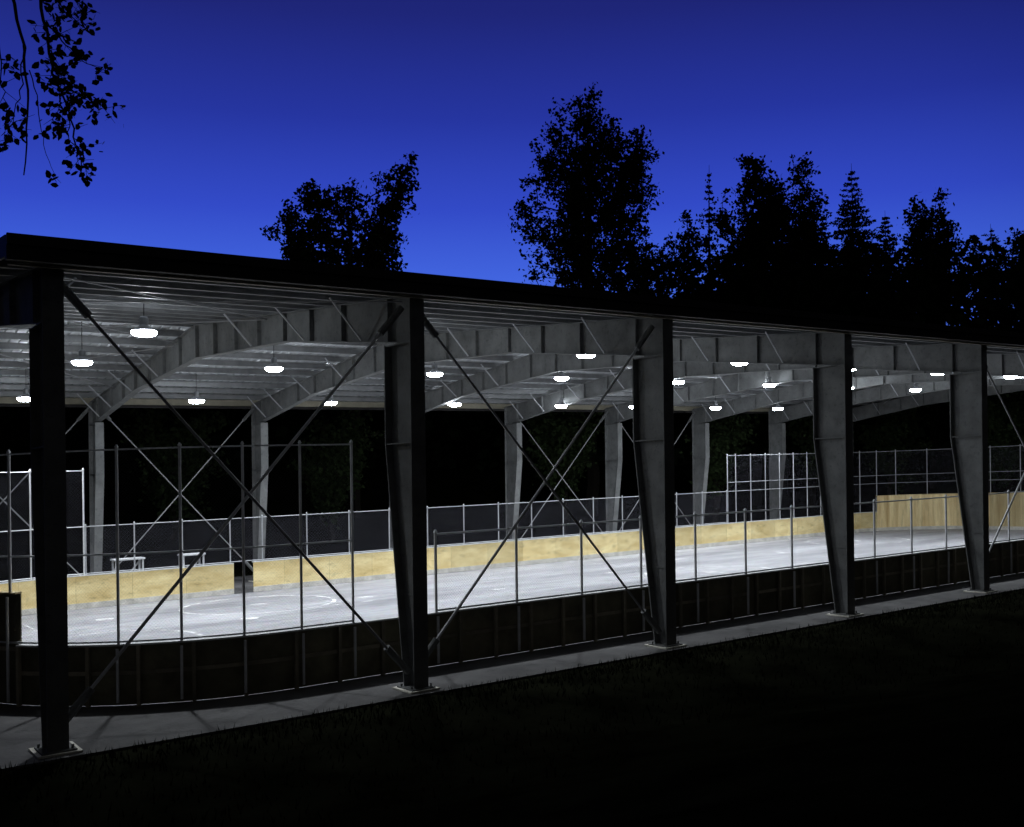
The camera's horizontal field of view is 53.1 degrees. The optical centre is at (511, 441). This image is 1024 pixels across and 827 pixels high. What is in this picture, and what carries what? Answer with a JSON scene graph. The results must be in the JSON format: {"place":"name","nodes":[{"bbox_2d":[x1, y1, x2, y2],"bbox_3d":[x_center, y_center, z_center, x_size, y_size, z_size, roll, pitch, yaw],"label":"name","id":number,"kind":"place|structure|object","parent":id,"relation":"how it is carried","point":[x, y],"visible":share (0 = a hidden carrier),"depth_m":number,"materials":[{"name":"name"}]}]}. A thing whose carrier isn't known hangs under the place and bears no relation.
{"place":"outdoors","nodes":[
{"label":"outdoors","id":0,"kind":"place"},
{"bbox_2d":[0,327,1023,826],"bbox_3d":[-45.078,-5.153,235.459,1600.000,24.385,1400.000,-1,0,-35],"label":"ground","id":1,"kind":"structure","parent":0,"point":[936,747],"depth_m":16.32,"materials":[{"name":"green plant"}]},
{"bbox_2d":[0,0,125,187],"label":"overhanging tree","id":2,"kind":"object","parent":1,"relation":"on","point":[77,54],"visible":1,"depth_m":8.14,"materials":[{"name":"green plant"}]},
{"bbox_2d":[120,408,229,539],"bbox_3d":[-20.934,1.967,64.016,6.461,8.524,4.811,-1,0,20],"label":"leafy tree","id":3,"kind":"object","parent":1,"relation":"on","point":[187,437],"visible":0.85,"depth_m":63.57,"materials":[{"name":"green plant"}]},
{"bbox_2d":[287,410,384,542],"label":"leafy tree","id":4,"kind":"object","parent":1,"relation":"on","point":[342,436],"visible":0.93,"depth_m":65.20,"materials":[{"name":"green plant"}]},
{"bbox_2d":[259,151,420,517],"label":"leafy tree","id":5,"kind":"object","parent":1,"relation":"on","point":[376,249],"visible":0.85,"depth_m":73.38,"materials":[{"name":"green plant"}]},
{"bbox_2d":[0,234,1023,471],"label":"woodland","id":6,"kind":"object","parent":1,"relation":"on","point":[819,285],"visible":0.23,"depth_m":82.53,"materials":[{"name":"plant"}]},
{"bbox_2d":[0,529,1023,771],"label":"concrete slab","id":7,"kind":"structure","parent":1,"relation":"on","point":[92,729],"depth_m":20.91,"materials":[{"name":"grey concrete"}]},
{"bbox_2d":[110,557,144,572],"bbox_3d":[-14.709,5.299,39.292,1.150,1.695,0.600,-1,0,-35],"label":"bench table","id":8,"kind":"object","parent":7,"relation":"on","point":[132,558],"visible":0.35,"depth_m":39.21,"materials":[{"name":"white paint"}]},
{"bbox_2d":[177,553,205,566],"bbox_3d":[-12.714,5.275,40.714,0.950,1.695,0.600,-1,0,-35],"label":"bench table","id":9,"kind":"object","parent":7,"relation":"on","point":[185,554],"visible":0.13,"depth_m":40.69,"materials":[{"name":"white paint"}]},
{"bbox_2d":[0,232,1023,759],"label":"rink building","id":10,"kind":"structure","parent":7,"relation":"on","point":[226,326],"depth_m":28.57,"materials":[{"name":"paint"}]},
{"bbox_2d":[17,369,29,401],"bbox_3d":[-17.000,-1.972,35.879,0.580,1.137,0.580,-1,0,-35],"label":"pendant lamp","id":11,"kind":"object","parent":10,"relation":"hanging from","point":[25,396],"visible":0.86,"depth_m":35.74,"materials":[{"name":"white"}]},
{"bbox_2d":[72,322,92,365],"bbox_3d":[-12.762,-2.909,30.434,0.580,1.308,0.580,-1,0,-35],"label":"pendant lamp","id":12,"kind":"object","parent":10,"relation":"hanging from","point":[81,360],"visible":1,"depth_m":30.32,"materials":[{"name":"white glass"}]},
{"bbox_2d":[131,303,156,336],"bbox_3d":[-8.561,-2.926,23.850,0.580,0.962,0.580,-1,0,-35],"label":"pendant lamp","id":13,"kind":"object","parent":10,"relation":"hanging from","point":[143,329],"visible":0.99,"depth_m":23.71,"materials":[{"name":"white glass"}]},
{"bbox_2d":[189,377,203,403],"bbox_3d":[-12.114,-2.031,39.361,0.580,1.137,0.580,-1,0,-35],"label":"pendant lamp","id":14,"kind":"object","parent":10,"relation":"hanging from","point":[196,399],"visible":1,"depth_m":39.23,"materials":[{"name":"white glass"}]},
{"bbox_2d":[265,346,282,371],"bbox_3d":[-7.876,-2.968,33.916,0.580,1.308,0.580,-1,0,-35],"label":"pendant lamp","id":15,"kind":"object","parent":10,"relation":"hanging from","point":[273,366],"visible":0.97,"depth_m":33.79,"materials":[{"name":"white"}]},
{"bbox_2d":[325,394,336,404],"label":"pendant lamp","id":16,"kind":"object","parent":10,"relation":"hanging from","point":[330,401],"visible":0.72,"depth_m":42.41,"materials":[{"name":"white glass"}]},
{"bbox_2d":[427,362,442,376],"bbox_3d":[-2.828,-3.028,37.515,0.580,1.308,0.580,-1,0,-35],"label":"pendant lamp","id":17,"kind":"object","parent":10,"relation":"hanging from","point":[434,372],"visible":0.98,"depth_m":37.37,"materials":[{"name":"white glass"}]},
{"bbox_2d":[448,381,460,406],"bbox_3d":[-2.587,-2.145,46.152,0.580,1.137,0.580,-1,0,-35],"label":"pendant lamp","id":18,"kind":"object","parent":10,"relation":"hanging from","point":[456,403],"visible":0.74,"depth_m":45.98,"materials":[{"name":"white"}]},
{"bbox_2d":[555,398,566,407],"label":"pendant lamp","id":19,"kind":"object","parent":10,"relation":"hanging from","point":[560,404],"visible":1,"depth_m":49.54,"materials":[{"name":"white"}]},
{"bbox_2d":[555,372,568,380],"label":"pendant lamp","id":20,"kind":"object","parent":10,"relation":"hanging from","point":[561,376],"visible":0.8,"depth_m":40.76,"materials":[{"name":"white"}]},
{"bbox_2d":[577,355,594,357],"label":"pendant lamp","id":21,"kind":"object","parent":10,"relation":"hanging from","point":[585,356],"visible":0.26,"depth_m":31.40,"materials":[{"name":"white"}]},
{"bbox_2d":[673,379,683,383],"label":"pendant lamp","id":22,"kind":"object","parent":10,"relation":"hanging from","point":[678,381],"visible":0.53,"depth_m":44.43,"materials":[{"name":"white"}]},
{"bbox_2d":[710,396,720,409],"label":"pendant lamp","id":23,"kind":"object","parent":10,"relation":"hanging from","point":[715,406],"visible":0.99,"depth_m":55.77,"materials":[{"name":"white"}]},
{"bbox_2d":[731,363,747,365],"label":"pendant lamp","id":24,"kind":"object","parent":10,"relation":"hanging from","point":[738,364],"visible":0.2,"depth_m":35.40,"materials":[{"name":"white glass"}]},
{"bbox_2d":[763,372,775,386],"bbox_3d":[12.074,-3.207,48.136,0.580,1.308,0.580,-1,0,-35],"label":"pendant lamp","id":25,"kind":"object","parent":10,"relation":"hanging from","point":[769,383],"visible":0.99,"depth_m":48.01,"materials":[{"name":"white"}]},
{"bbox_2d":[773,403,782,409],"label":"pendant lamp","id":26,"kind":"object","parent":10,"relation":"hanging from","point":[777,407],"visible":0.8,"depth_m":58.69,"materials":[{"name":"white glass"}]},
{"bbox_2d":[910,383,920,391],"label":"pendant lamp","id":27,"kind":"object","parent":10,"relation":"hanging from","point":[915,388],"visible":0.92,"depth_m":54.78,"materials":[{"name":"white"}]},
{"bbox_2d":[1004,376,1016,378],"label":"pendant lamp","id":28,"kind":"object","parent":10,"relation":"hanging from","point":[1009,377],"visible":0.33,"depth_m":45.69,"materials":[{"name":"white"}]},
{"bbox_2d":[0,492,1023,707],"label":"rink boards","id":29,"kind":"object","parent":7,"relation":"on","point":[213,668],"visible":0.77,"depth_m":27.60,"materials":[{"name":"yellow wood"}]},
{"bbox_2d":[0,440,356,702],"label":"rink fence","id":30,"kind":"object","parent":29,"relation":"on","point":[117,553],"visible":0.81,"depth_m":20.54,"materials":[{"name":"silver metal"}]},
{"bbox_2d":[84,490,727,574],"bbox_3d":[-1.827,4.355,47.486,34.024,3.003,0.145,-1,0,-35],"label":"rink fence","id":31,"kind":"object","parent":29,"relation":"on","point":[306,534],"visible":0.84,"depth_m":43.78,"materials":[{"name":"silver metal"}]},
{"bbox_2d":[433,490,1023,662],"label":"rink fence","id":32,"kind":"object","parent":29,"relation":"attached to","point":[695,564],"visible":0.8,"depth_m":27.89,"materials":[{"name":"silver metal"}]},
{"bbox_2d":[727,444,1023,521],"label":"rink fence","id":33,"kind":"object","parent":29,"relation":"on","point":[807,478],"visible":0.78,"depth_m":61.20,"materials":[{"name":"silver metal"}]},
{"bbox_2d":[524,412,604,534],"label":"leafy tree","id":34,"kind":"object","parent":1,"relation":"on","point":[552,445],"visible":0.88,"depth_m":69.39,"materials":[{"name":"green plant"}]},
{"bbox_2d":[507,81,678,515],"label":"leafy tree","id":35,"kind":"object","parent":1,"relation":"on","point":[582,193],"visible":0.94,"depth_m":80.53,"materials":[{"name":"green plant"}]},
{"bbox_2d":[596,210,711,296],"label":"leafy tree","id":36,"kind":"object","parent":1,"relation":"on","point":[686,250],"visible":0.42,"depth_m":85.50,"materials":[{"name":"green plant"}]},
{"bbox_2d":[674,173,763,505],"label":"conifer","id":37,"kind":"object","parent":1,"relation":"on","point":[688,473],"visible":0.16,"depth_m":89.77,"materials":[{"name":"green plant"}]},
{"bbox_2d":[679,413,759,523],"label":"leafy tree","id":38,"kind":"object","parent":1,"relation":"on","point":[726,436],"visible":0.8,"depth_m":71.06,"materials":[{"name":"green plant"}]},
{"bbox_2d":[710,153,803,505],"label":"leafy tree","id":39,"kind":"object","parent":1,"relation":"on","point":[760,235],"visible":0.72,"depth_m":91.08,"materials":[{"name":"green plant"}]},
{"bbox_2d":[730,182,862,493],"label":"conifer","id":40,"kind":"object","parent":1,"relation":"on","point":[785,485],"visible":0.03,"depth_m":96.94,"materials":[{"name":"green plant"}]},
{"bbox_2d":[780,151,835,505],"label":"leafy tree","id":41,"kind":"object","parent":1,"relation":"on","point":[811,234],"visible":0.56,"depth_m":93.55,"materials":[{"name":"green plant"}]},
{"bbox_2d":[786,415,854,514],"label":"leafy tree","id":42,"kind":"object","parent":1,"relation":"on","point":[809,441],"visible":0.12,"depth_m":75.91,"materials":[{"name":"green plant"}]},
{"bbox_2d":[784,211,874,472],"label":"conifer","id":43,"kind":"object","parent":1,"relation":"on","point":[861,466],"visible":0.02,"depth_m":99.80,"materials":[{"name":"green plant"}]},
{"bbox_2d":[767,165,955,496],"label":"conifer","id":44,"kind":"object","parent":1,"relation":"on","point":[852,222],"visible":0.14,"depth_m":95.13,"materials":[{"name":"green plant"}]},
{"bbox_2d":[853,405,932,494],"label":"leafy tree","id":45,"kind":"object","parent":1,"relation":"on","point":[881,430],"visible":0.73,"depth_m":79.28,"materials":[{"name":"green plant"}]},
{"bbox_2d":[853,217,950,453],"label":"conifer","id":46,"kind":"object","parent":1,"relation":"on","point":[889,248],"visible":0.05,"depth_m":98.60,"materials":[{"name":"green plant"}]},
{"bbox_2d":[888,187,970,488],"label":"leafy tree","id":47,"kind":"object","parent":1,"relation":"on","point":[923,227],"visible":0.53,"depth_m":91.14,"materials":[{"name":"green plant"}]},
{"bbox_2d":[968,224,1023,439],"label":"leafy tree","id":48,"kind":"object","parent":1,"relation":"on","point":[994,259],"visible":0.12,"depth_m":91.82,"materials":[{"name":"green plant"}]},
{"bbox_2d":[987,391,1023,491],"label":"leafy tree","id":49,"kind":"object","parent":1,"relation":"on","point":[1002,431],"visible":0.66,"depth_m":75.34,"materials":[{"name":"green plant"}]},
{"bbox_2d":[997,227,1023,332],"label":"leafy tree","id":50,"kind":"object","parent":1,"relation":"on","point":[1021,275],"visible":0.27,"depth_m":89.69,"materials":[{"name":"green plant"}]},
{"bbox_2d":[0,0,1023,326],"label":"sky","id":51,"kind":"structure","parent":0,"point":[233,106],"materials":[{"name":"blue"}]},
{"bbox_2d":[3,529,1023,706],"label":"rink floor","id":52,"kind":"structure","parent":0,"point":[383,602],"depth_m":39.06,"materials":[{"name":"white ice"}]},
{"bbox_2d":[26,532,940,638],"bbox_3d":[8.120,5.398,42.543,49.780,0.800,18.400,-1,0,-35],"label":"rink marking","id":53,"kind":"object","parent":52,"relation":"on","point":[333,600],"visible":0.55,"depth_m":37.10,"materials":[{"name":"white paint"}]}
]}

